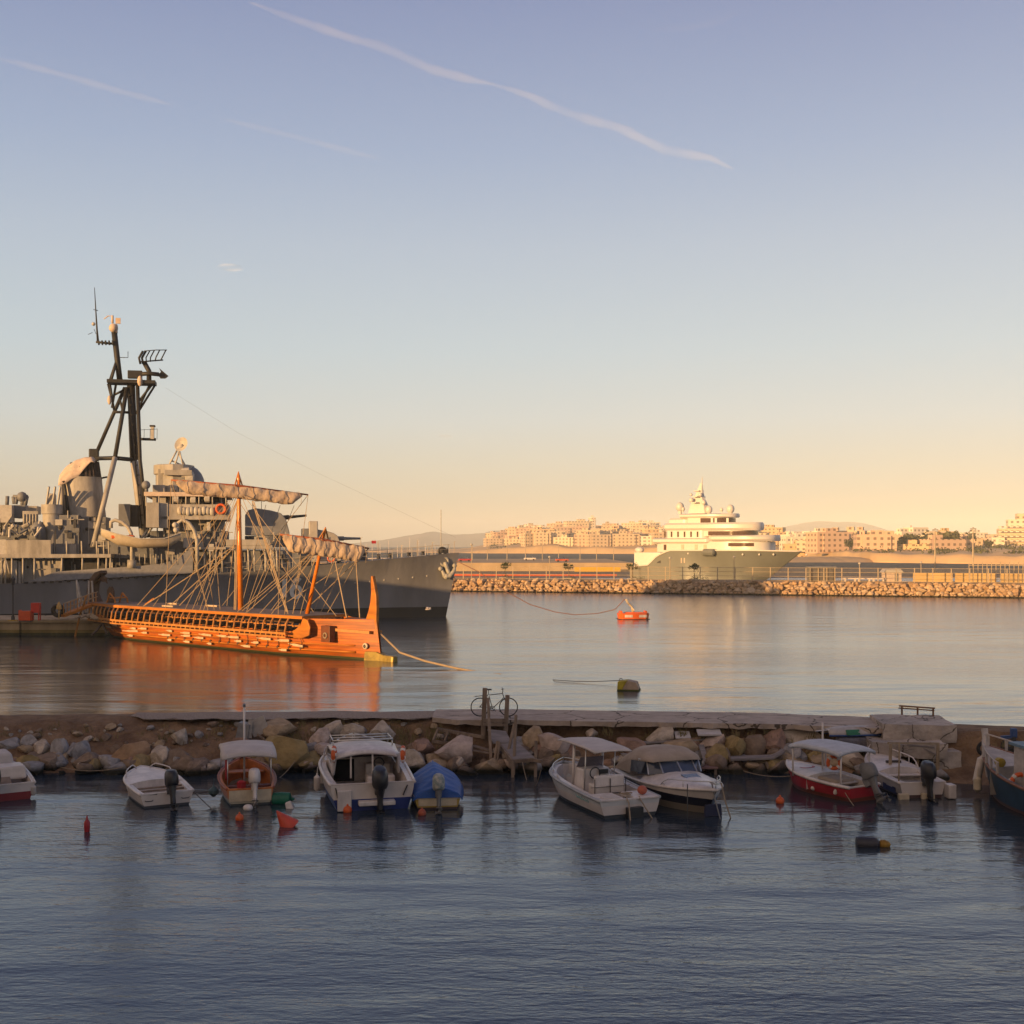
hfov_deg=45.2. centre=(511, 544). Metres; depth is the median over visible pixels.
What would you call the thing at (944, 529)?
apartment block
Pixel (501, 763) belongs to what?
rubble stone
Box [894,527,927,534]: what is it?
apartment block
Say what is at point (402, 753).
life ring
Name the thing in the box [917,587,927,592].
breakwater boulder
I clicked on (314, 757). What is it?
boulder
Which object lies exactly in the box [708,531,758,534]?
upper windows
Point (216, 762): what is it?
rubble stone
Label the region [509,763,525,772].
rubble stone
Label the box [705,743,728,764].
boulder
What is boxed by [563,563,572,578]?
tree
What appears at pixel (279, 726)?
boulder
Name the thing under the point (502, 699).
bicycle
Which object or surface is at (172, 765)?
rubble stone
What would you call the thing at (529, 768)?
rubble boulder
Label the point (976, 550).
scrub
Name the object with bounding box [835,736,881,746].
tarpaulin
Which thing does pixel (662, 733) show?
boulder
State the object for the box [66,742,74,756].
boulder
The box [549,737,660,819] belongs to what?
console boat
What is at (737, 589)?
breakwater boulder
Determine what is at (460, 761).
rubble stone
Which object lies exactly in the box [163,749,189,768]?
boulder
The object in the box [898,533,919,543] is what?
bushy tree
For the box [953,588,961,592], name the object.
breakwater boulder
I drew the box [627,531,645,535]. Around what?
apartment block
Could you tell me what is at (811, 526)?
mountain
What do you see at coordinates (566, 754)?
rubble boulder
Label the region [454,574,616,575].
floating boom
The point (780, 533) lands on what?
apartment block
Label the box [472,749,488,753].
plank
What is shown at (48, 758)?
rubble boulder
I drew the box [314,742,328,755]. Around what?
boulder
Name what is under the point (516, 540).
apartment block
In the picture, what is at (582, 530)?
apartment block
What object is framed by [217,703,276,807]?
wooden boat
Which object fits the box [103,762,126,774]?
rubble stone
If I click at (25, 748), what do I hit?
rubble stone
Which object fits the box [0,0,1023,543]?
sky
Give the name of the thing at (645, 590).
breakwater boulder
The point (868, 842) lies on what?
buoy
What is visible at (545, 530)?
apartment block
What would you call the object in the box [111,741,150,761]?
boulder
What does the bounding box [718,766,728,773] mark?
rubble stone
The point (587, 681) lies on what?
mooring rope
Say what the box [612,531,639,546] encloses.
apartment block
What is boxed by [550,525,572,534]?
apartment block
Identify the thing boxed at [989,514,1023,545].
terraced block
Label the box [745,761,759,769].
rubble boulder
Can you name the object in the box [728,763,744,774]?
rubble stone
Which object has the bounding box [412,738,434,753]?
boulder
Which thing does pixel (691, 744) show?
boulder
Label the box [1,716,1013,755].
dry weeds
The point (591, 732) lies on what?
boulder
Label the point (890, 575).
kiosk
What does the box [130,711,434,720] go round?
gravel path
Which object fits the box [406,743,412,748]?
rubble stone
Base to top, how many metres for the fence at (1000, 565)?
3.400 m
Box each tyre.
[51,604,64,617]
[976,741,981,754]
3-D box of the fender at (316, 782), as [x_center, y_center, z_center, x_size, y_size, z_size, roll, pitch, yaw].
[-6.047,7.255,38.109,0.200,0.751,0.190,0,0,0]
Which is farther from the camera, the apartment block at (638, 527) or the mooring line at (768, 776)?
the apartment block at (638, 527)
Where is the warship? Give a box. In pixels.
[0,287,458,620]
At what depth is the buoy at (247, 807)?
37.01 m
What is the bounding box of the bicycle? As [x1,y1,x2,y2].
[471,688,517,715]
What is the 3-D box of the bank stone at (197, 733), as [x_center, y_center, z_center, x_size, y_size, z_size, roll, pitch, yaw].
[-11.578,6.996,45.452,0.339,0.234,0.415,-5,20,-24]
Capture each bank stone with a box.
[32,733,40,738]
[72,731,82,736]
[84,735,92,741]
[105,723,115,730]
[146,725,153,730]
[194,730,203,738]
[207,721,217,726]
[414,728,421,734]
[436,734,443,738]
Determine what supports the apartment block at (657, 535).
on the shore
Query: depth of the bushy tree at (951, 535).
676.95 m
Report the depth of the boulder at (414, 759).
43.32 m
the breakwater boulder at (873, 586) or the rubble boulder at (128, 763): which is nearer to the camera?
the rubble boulder at (128, 763)
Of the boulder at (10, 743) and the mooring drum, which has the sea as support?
the mooring drum
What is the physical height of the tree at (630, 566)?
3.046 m
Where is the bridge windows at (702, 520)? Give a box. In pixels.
[700,518,735,522]
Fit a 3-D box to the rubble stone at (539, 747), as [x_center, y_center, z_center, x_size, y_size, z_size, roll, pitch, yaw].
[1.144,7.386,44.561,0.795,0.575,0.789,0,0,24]
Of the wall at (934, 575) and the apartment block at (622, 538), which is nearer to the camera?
the wall at (934, 575)
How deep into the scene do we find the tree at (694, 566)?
206.43 m
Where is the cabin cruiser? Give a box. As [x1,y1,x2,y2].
[610,744,730,818]
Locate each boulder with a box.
[0,737,19,749]
[17,755,39,762]
[20,734,36,745]
[22,761,44,775]
[33,739,49,753]
[38,752,56,769]
[50,738,69,753]
[56,752,68,768]
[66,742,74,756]
[72,740,90,757]
[72,752,98,768]
[88,758,101,772]
[100,756,120,766]
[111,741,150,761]
[122,759,135,769]
[132,753,151,767]
[150,745,168,766]
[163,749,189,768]
[170,728,187,744]
[176,755,193,772]
[201,765,208,774]
[207,763,219,774]
[263,717,297,737]
[264,735,309,772]
[272,764,283,774]
[298,750,320,770]
[301,761,312,772]
[309,727,331,742]
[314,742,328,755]
[324,720,342,737]
[339,723,364,738]
[368,720,395,737]
[405,749,425,771]
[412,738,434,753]
[426,753,441,762]
[434,735,472,763]
[455,762,470,773]
[474,757,504,773]
[504,759,517,772]
[522,725,542,749]
[524,762,541,774]
[537,732,569,753]
[538,747,554,769]
[552,754,562,762]
[560,751,572,760]
[568,745,575,755]
[585,728,597,736]
[617,737,645,753]
[643,588,650,592]
[646,727,673,743]
[664,738,698,751]
[686,585,693,590]
[700,734,725,748]
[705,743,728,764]
[705,754,726,773]
[725,735,745,755]
[733,587,741,593]
[743,734,765,754]
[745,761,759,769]
[746,587,755,593]
[763,728,785,751]
[766,758,787,770]
[783,729,821,748]
[783,743,801,758]
[807,751,821,760]
[810,753,842,766]
[869,583,877,588]
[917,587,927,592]
[939,586,945,591]
[946,586,952,591]
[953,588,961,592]
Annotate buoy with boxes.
[84,816,89,831]
[235,812,243,820]
[243,804,252,810]
[271,792,294,803]
[276,811,298,827]
[343,804,351,812]
[418,807,425,815]
[616,599,648,619]
[776,795,783,803]
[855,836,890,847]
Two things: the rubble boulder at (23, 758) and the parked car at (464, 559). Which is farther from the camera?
the parked car at (464, 559)
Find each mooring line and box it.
[61,767,122,770]
[743,770,789,776]
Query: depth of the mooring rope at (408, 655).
80.62 m
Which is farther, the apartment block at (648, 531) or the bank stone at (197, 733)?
the apartment block at (648, 531)
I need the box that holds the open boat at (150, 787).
[123,763,194,810]
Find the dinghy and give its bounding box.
[824,725,880,736]
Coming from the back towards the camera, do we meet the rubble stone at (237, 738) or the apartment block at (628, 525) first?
the apartment block at (628, 525)
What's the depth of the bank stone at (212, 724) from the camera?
45.97 m
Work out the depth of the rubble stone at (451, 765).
43.10 m
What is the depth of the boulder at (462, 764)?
43.19 m
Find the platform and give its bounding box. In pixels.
[701,764,717,774]
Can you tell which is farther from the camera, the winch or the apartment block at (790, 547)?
the apartment block at (790, 547)
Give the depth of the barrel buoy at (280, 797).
37.93 m
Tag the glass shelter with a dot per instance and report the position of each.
(814, 570)
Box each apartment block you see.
[483,536,503,546]
[485,531,494,537]
[492,530,506,537]
[504,535,515,538]
[504,537,520,545]
[507,527,516,535]
[516,526,533,536]
[521,531,532,546]
[529,527,538,532]
[530,527,554,532]
[533,530,551,545]
[547,521,562,525]
[547,529,565,542]
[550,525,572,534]
[553,535,573,545]
[573,525,587,529]
[574,532,588,545]
[576,528,602,533]
[586,532,610,546]
[591,527,612,542]
[604,523,621,528]
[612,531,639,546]
[621,521,637,529]
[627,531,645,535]
[632,523,649,532]
[641,527,655,532]
[641,534,651,544]
[645,527,662,535]
[649,523,659,527]
[651,530,665,544]
[762,525,785,534]
[771,532,785,546]
[779,533,804,549]
[780,531,801,536]
[783,540,803,556]
[796,536,804,551]
[805,528,821,552]
[806,528,852,553]
[837,527,858,534]
[853,530,896,550]
[857,527,866,533]
[884,531,902,539]
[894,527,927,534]
[897,540,928,549]
[918,531,933,536]
[919,535,965,549]
[936,528,953,534]
[959,530,987,537]
[959,535,974,549]
[967,535,982,546]
[983,535,993,544]
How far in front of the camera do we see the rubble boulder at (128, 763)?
43.03 m
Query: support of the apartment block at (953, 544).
on the shore
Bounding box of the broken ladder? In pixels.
[432,727,482,749]
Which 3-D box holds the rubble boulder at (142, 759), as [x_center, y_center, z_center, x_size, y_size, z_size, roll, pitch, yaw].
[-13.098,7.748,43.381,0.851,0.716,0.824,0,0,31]
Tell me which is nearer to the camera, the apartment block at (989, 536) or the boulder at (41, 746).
the boulder at (41, 746)
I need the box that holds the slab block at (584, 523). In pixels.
[563,519,592,529]
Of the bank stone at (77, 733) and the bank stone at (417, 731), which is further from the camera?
the bank stone at (417, 731)
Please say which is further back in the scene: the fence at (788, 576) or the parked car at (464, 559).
the parked car at (464, 559)
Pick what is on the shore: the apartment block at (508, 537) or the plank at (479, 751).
the apartment block at (508, 537)
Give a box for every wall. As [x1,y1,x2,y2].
[913,573,952,581]
[955,573,995,581]
[1001,574,1023,581]
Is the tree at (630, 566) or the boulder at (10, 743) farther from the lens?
the tree at (630, 566)
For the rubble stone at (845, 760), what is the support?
on the jetty
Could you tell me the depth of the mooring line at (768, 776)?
41.70 m
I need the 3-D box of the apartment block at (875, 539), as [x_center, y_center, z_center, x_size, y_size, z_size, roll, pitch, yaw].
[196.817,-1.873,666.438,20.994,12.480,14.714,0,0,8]
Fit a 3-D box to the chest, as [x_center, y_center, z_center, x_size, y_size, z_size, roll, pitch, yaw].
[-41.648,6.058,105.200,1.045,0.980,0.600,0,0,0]
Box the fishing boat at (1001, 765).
[981,728,1023,814]
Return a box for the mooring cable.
[457,561,624,614]
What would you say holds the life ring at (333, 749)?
hanging from the cabin boat at (376, 774)
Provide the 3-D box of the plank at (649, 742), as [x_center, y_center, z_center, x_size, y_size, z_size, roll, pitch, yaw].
[5.768,7.129,44.700,2.618,0.173,0.320,0,0,-4]
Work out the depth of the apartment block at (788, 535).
965.31 m
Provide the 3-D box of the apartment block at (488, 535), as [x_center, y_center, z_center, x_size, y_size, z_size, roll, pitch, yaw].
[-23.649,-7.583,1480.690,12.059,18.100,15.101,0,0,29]
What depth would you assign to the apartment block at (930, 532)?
770.13 m
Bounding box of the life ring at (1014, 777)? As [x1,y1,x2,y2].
[1010,772,1022,782]
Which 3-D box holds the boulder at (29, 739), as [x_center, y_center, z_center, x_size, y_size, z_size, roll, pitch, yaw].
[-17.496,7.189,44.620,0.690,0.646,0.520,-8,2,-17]
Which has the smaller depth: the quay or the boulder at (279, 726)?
the boulder at (279, 726)
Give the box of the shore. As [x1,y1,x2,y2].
[365,543,1023,564]
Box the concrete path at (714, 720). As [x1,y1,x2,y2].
[432,709,881,733]
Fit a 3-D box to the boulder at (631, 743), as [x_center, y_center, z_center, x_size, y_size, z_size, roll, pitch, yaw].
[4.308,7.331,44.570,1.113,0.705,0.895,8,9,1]
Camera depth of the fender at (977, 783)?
39.12 m
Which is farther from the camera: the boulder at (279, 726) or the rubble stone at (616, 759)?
the boulder at (279, 726)
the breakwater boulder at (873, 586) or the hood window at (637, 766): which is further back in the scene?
the breakwater boulder at (873, 586)
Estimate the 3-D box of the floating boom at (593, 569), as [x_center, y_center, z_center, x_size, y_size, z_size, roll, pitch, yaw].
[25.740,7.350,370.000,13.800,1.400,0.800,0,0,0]
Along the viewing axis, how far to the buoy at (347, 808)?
36.73 m
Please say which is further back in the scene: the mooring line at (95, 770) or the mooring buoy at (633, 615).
the mooring buoy at (633, 615)
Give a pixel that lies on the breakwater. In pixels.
(737, 581)
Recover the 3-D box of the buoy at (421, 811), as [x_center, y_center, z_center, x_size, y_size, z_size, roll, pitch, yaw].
[-2.667,7.919,36.415,0.250,0.300,0.244,0,0,0]
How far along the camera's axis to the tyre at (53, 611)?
106.64 m
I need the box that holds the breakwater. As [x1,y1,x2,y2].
[453,578,1023,597]
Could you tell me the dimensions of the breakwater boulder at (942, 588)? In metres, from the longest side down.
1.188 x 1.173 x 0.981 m
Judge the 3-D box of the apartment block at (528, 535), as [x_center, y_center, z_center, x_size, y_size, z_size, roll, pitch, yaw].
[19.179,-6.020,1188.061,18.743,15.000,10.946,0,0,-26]
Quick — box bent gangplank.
[726,748,784,770]
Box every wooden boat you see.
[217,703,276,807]
[785,723,890,803]
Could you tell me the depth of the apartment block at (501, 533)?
1414.29 m
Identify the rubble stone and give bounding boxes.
[17,745,33,752]
[27,751,43,755]
[45,763,56,770]
[76,763,94,773]
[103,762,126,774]
[154,740,164,745]
[165,758,184,774]
[185,757,208,775]
[209,758,233,768]
[232,737,248,740]
[254,756,267,762]
[307,741,316,751]
[307,765,317,771]
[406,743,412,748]
[429,759,446,767]
[446,757,457,772]
[456,756,463,765]
[457,766,477,775]
[497,758,507,770]
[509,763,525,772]
[512,736,523,744]
[531,743,540,756]
[541,755,554,767]
[575,750,580,755]
[603,759,613,765]
[612,755,618,764]
[691,737,701,744]
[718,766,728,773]
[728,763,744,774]
[749,760,766,763]
[752,763,766,775]
[767,748,782,759]
[767,760,787,773]
[782,753,803,761]
[800,751,807,760]
[842,752,863,769]
[849,757,864,765]
[852,770,861,776]
[936,768,949,780]
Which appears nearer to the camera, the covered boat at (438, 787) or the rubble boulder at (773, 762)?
the covered boat at (438, 787)
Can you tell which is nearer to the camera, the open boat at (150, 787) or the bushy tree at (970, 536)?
the open boat at (150, 787)
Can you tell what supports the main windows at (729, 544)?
in the motor yacht
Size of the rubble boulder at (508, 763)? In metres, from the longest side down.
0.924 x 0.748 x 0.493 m
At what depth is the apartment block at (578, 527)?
1335.69 m
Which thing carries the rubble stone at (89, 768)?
on the jetty
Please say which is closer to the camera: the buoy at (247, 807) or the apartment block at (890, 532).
the buoy at (247, 807)
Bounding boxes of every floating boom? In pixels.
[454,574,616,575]
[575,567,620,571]
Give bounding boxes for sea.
[0,547,1023,1023]
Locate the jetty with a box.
[0,713,1023,785]
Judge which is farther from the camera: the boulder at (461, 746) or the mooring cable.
the mooring cable
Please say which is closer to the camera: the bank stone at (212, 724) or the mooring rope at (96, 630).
the bank stone at (212, 724)
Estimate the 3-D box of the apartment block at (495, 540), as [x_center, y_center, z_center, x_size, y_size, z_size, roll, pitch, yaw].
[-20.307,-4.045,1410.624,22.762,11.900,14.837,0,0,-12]
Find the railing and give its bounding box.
[898,705,934,715]
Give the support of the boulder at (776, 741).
on the jetty
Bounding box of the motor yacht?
[630,476,806,579]
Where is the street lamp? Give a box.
[8,576,17,620]
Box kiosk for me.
[880,569,902,580]
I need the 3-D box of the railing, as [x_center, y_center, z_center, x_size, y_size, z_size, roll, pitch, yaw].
[15.015,6.242,45.612,1.336,0.515,0.114,0,0,32]
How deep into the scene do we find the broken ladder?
45.01 m
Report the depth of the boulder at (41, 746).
44.07 m
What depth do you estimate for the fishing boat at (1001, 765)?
37.75 m
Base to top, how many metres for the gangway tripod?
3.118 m
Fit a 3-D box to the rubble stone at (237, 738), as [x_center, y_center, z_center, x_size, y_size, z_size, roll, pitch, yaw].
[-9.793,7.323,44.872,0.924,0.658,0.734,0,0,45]
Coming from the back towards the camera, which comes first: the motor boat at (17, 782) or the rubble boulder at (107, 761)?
the rubble boulder at (107, 761)
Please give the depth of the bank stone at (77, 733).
45.14 m
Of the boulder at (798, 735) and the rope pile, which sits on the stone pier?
the rope pile
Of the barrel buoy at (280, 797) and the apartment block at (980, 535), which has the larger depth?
the apartment block at (980, 535)
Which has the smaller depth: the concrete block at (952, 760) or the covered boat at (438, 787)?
the covered boat at (438, 787)
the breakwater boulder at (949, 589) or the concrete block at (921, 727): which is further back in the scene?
the breakwater boulder at (949, 589)
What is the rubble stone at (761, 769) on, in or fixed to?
on the jetty
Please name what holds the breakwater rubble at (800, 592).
on the breakwater
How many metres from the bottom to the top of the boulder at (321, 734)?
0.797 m
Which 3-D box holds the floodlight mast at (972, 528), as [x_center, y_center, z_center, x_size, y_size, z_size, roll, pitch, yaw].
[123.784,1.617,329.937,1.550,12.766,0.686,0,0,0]
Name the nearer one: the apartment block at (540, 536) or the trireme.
the trireme
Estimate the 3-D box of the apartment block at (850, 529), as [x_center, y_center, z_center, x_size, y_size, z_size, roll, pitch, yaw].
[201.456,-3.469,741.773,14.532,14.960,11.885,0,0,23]
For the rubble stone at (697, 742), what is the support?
on the jetty
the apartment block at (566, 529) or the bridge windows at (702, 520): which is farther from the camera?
the apartment block at (566, 529)
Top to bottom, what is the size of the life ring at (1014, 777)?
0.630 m
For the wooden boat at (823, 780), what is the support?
on the sea
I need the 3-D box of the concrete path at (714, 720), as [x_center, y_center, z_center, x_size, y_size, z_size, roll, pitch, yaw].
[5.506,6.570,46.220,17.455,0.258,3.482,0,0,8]
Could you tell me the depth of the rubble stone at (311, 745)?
44.18 m
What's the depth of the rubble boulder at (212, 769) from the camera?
42.88 m
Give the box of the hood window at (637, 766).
[630,760,644,772]
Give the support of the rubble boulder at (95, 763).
on the jetty
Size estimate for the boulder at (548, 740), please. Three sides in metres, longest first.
1.361 x 1.034 x 0.968 m
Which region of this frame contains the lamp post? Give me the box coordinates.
[470,543,472,577]
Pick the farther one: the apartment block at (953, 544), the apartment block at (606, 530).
the apartment block at (606, 530)
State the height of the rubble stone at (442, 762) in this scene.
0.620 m
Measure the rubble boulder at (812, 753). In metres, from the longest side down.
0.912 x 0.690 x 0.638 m
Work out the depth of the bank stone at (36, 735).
44.88 m
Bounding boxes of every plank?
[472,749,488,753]
[473,745,493,751]
[644,738,705,743]
[698,744,705,762]
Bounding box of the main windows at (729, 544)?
[728,543,753,545]
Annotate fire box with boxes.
[31,603,40,620]
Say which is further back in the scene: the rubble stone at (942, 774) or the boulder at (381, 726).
the boulder at (381, 726)
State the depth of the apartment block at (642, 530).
1287.37 m
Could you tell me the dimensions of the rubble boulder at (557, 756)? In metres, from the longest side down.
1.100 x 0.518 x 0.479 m
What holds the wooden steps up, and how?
in the sea
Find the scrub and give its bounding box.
[489,543,1023,553]
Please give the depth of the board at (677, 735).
44.71 m
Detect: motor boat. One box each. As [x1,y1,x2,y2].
[0,749,35,801]
[864,742,955,802]
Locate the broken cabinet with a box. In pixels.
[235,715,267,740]
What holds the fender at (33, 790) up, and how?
hanging from the motor boat at (17, 782)
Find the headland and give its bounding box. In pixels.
[790,556,872,561]
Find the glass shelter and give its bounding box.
[806,566,835,581]
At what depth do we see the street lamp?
104.94 m
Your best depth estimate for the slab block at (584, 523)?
1412.36 m
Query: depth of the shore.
647.16 m
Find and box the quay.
[320,559,632,570]
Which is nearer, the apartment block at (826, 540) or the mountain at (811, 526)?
the apartment block at (826, 540)
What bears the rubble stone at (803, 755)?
on the jetty
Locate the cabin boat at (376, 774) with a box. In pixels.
[318,733,415,812]
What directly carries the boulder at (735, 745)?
on the jetty
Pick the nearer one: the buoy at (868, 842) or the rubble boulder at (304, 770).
the buoy at (868, 842)
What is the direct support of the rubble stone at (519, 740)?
on the jetty
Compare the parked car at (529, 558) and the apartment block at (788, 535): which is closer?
the parked car at (529, 558)
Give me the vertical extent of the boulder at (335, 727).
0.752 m
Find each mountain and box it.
[351,530,499,546]
[786,521,962,532]
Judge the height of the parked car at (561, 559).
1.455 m
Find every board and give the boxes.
[674,731,690,738]
[696,729,721,735]
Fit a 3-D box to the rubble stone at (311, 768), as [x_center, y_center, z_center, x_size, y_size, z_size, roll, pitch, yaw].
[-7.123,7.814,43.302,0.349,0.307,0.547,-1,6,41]
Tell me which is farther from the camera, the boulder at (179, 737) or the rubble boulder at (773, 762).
the boulder at (179, 737)
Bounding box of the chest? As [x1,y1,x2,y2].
[18,610,32,621]
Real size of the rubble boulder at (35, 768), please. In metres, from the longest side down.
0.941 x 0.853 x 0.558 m
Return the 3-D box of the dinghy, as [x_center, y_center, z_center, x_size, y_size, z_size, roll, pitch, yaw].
[12.411,6.602,43.895,2.512,0.329,0.934,0,0,-8]
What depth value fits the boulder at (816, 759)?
43.26 m
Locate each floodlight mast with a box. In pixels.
[932,528,937,572]
[970,527,975,572]
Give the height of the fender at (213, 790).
0.571 m
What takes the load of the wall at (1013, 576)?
on the breakwater
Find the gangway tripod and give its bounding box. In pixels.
[76,580,93,613]
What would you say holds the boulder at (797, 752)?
on the jetty
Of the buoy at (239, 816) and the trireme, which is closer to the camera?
the buoy at (239, 816)
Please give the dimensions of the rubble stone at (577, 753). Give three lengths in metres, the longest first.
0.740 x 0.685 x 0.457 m
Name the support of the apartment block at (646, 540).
on the shore
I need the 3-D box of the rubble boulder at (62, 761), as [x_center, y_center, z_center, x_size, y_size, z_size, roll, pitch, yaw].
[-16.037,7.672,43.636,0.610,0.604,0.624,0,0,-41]
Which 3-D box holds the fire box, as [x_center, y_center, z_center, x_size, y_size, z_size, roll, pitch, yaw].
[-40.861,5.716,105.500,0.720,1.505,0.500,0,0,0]
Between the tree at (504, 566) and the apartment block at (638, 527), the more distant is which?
the apartment block at (638, 527)
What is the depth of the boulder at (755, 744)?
43.98 m
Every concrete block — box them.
[865,736,947,758]
[870,714,956,742]
[928,748,961,768]
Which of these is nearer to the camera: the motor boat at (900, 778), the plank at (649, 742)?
the motor boat at (900, 778)
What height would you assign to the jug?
0.328 m
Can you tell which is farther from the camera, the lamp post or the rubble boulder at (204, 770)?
the lamp post
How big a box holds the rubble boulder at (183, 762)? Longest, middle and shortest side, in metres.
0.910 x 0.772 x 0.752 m
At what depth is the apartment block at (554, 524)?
1474.12 m
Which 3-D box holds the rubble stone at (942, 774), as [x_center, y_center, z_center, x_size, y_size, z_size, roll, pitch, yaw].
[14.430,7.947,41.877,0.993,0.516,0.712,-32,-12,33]
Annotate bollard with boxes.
[56,602,61,618]
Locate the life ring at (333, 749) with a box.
[331,745,336,762]
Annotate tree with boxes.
[501,562,511,574]
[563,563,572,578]
[625,562,638,577]
[688,563,698,578]
[844,537,852,549]
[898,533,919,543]
[913,530,932,543]
[939,530,960,538]
[960,530,975,540]
[983,538,993,548]
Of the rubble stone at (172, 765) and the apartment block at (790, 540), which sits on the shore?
the apartment block at (790, 540)
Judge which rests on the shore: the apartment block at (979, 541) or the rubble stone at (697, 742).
the apartment block at (979, 541)
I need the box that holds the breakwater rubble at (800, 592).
[451,578,1023,597]
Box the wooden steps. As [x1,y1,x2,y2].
[481,688,541,777]
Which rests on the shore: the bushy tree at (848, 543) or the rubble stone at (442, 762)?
the bushy tree at (848, 543)
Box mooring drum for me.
[617,678,640,690]
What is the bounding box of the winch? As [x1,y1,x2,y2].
[1000,728,1016,751]
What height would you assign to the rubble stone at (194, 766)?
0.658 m
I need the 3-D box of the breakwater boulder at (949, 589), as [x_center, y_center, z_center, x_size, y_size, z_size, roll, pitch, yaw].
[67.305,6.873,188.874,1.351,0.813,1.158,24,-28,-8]
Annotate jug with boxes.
[285,801,293,808]
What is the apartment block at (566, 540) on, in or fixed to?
on the shore
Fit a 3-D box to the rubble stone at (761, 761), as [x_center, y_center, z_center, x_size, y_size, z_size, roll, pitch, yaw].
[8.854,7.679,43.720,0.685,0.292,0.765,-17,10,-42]
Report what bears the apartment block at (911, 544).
on the shore
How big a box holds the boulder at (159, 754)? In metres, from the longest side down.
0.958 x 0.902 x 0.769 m
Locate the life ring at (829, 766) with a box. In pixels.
[826,755,839,769]
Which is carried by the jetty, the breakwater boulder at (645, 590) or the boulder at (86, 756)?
the boulder at (86, 756)
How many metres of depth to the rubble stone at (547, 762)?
43.43 m
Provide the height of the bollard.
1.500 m
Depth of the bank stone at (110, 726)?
45.63 m
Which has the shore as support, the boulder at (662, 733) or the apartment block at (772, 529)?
the apartment block at (772, 529)
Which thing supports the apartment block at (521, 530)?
on the shore
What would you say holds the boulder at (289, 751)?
on the jetty
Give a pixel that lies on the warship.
(59, 550)
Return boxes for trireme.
[74,471,397,661]
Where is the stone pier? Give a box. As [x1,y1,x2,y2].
[0,615,110,635]
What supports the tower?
on the shore
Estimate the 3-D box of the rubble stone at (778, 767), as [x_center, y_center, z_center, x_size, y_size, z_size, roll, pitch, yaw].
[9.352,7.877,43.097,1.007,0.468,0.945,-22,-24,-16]
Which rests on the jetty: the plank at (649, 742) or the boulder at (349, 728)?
the boulder at (349, 728)
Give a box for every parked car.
[458,557,470,561]
[524,556,535,559]
[555,557,568,561]
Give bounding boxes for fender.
[31,777,35,795]
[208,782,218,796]
[314,767,319,790]
[973,755,984,778]
[973,772,981,791]
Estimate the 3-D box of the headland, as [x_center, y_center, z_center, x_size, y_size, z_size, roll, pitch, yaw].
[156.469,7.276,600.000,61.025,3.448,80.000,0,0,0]
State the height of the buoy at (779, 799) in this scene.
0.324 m
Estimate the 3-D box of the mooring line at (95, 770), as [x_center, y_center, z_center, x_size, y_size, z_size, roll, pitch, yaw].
[-14.531,7.583,42.098,4.509,0.524,0.025,0,0,42]
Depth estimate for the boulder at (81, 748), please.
44.05 m
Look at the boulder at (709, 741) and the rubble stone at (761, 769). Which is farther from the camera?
the boulder at (709, 741)
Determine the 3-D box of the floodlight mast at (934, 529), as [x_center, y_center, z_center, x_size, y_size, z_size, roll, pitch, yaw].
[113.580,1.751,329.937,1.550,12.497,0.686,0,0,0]
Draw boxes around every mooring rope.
[91,620,103,635]
[380,632,499,673]
[558,680,618,681]
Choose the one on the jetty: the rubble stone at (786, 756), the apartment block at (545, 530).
the rubble stone at (786, 756)
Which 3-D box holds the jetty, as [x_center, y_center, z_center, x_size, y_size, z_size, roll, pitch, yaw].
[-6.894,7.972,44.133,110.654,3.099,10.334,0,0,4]
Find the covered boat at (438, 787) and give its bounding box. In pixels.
[411,760,463,813]
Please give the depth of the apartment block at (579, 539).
1161.24 m
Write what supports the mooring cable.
attached to the warship
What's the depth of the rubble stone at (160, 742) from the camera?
44.87 m
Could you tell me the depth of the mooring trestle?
41.84 m
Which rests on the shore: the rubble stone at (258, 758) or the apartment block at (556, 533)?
the apartment block at (556, 533)
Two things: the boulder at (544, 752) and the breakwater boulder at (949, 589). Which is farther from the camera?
the breakwater boulder at (949, 589)
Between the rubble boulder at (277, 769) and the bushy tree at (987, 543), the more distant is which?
the bushy tree at (987, 543)
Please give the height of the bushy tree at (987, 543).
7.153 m
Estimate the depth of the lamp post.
220.29 m
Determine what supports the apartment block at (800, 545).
on the shore
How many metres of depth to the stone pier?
108.65 m
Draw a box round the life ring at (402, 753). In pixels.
[400,746,405,762]
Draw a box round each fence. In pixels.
[463,566,1023,582]
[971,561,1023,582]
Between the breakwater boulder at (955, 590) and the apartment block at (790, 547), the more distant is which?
the apartment block at (790, 547)
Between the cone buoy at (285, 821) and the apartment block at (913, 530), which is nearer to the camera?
the cone buoy at (285, 821)
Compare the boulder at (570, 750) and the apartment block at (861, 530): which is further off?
the apartment block at (861, 530)
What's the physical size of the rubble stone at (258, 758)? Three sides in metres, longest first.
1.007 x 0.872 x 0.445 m
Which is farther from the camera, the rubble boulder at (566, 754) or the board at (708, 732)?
the board at (708, 732)
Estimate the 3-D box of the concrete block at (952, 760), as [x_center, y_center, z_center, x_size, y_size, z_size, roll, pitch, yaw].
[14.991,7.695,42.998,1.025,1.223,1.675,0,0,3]
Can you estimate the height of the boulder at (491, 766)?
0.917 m
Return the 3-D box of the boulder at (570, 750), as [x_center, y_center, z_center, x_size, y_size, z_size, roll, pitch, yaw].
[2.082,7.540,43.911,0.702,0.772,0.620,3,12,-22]
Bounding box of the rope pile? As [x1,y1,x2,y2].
[75,613,98,619]
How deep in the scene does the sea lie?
31.26 m
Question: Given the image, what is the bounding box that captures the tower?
[588,515,595,528]
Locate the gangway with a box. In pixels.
[61,591,97,616]

